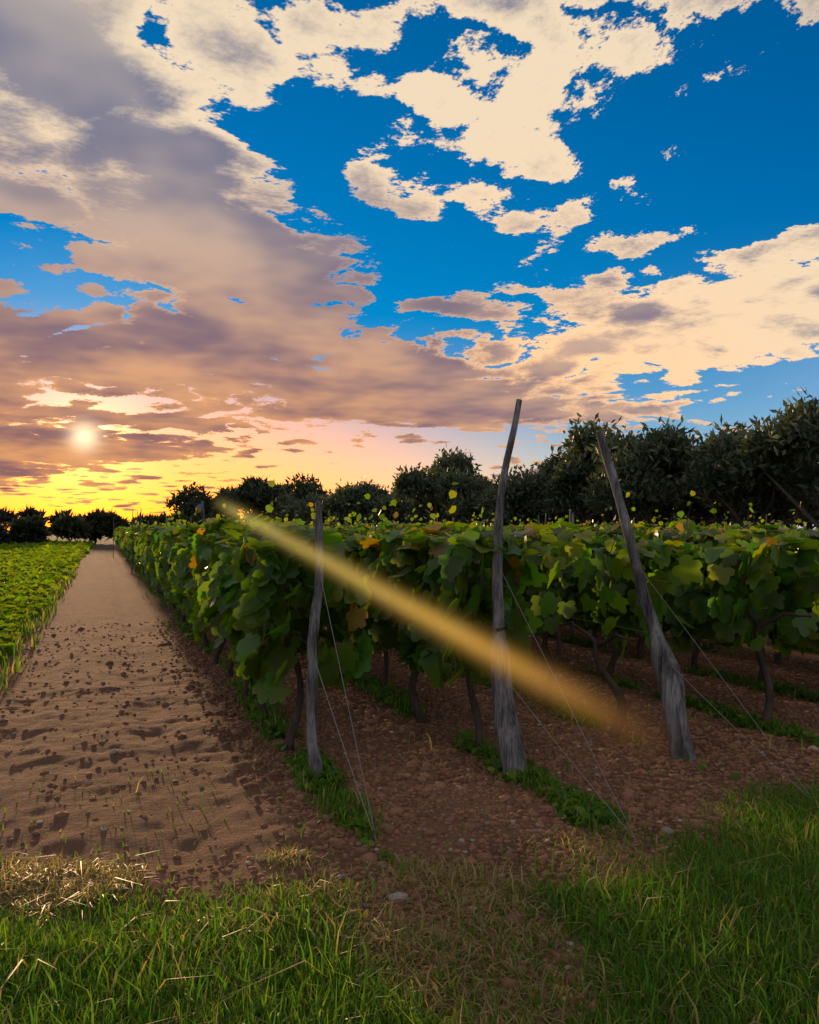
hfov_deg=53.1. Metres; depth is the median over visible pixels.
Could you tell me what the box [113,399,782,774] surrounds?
posts
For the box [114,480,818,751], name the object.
vine
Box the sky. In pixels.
[0,0,818,528]
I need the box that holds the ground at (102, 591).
[0,529,818,1023]
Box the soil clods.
[0,614,818,1023]
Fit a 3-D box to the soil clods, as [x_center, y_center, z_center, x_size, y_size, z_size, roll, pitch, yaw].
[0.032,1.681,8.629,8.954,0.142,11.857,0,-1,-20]
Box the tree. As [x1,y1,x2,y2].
[0,388,818,543]
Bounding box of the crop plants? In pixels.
[0,538,94,662]
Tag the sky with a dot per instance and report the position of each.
(331, 241)
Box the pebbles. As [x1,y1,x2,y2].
[12,609,818,1020]
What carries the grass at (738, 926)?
on the ground at (102, 591)
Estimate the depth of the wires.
4.76 m
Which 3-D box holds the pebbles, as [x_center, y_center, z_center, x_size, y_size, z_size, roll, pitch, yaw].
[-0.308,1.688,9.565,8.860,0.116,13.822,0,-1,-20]
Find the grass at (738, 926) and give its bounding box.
[0,550,818,1023]
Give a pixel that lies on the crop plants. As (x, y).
(27, 570)
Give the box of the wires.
[289,530,811,842]

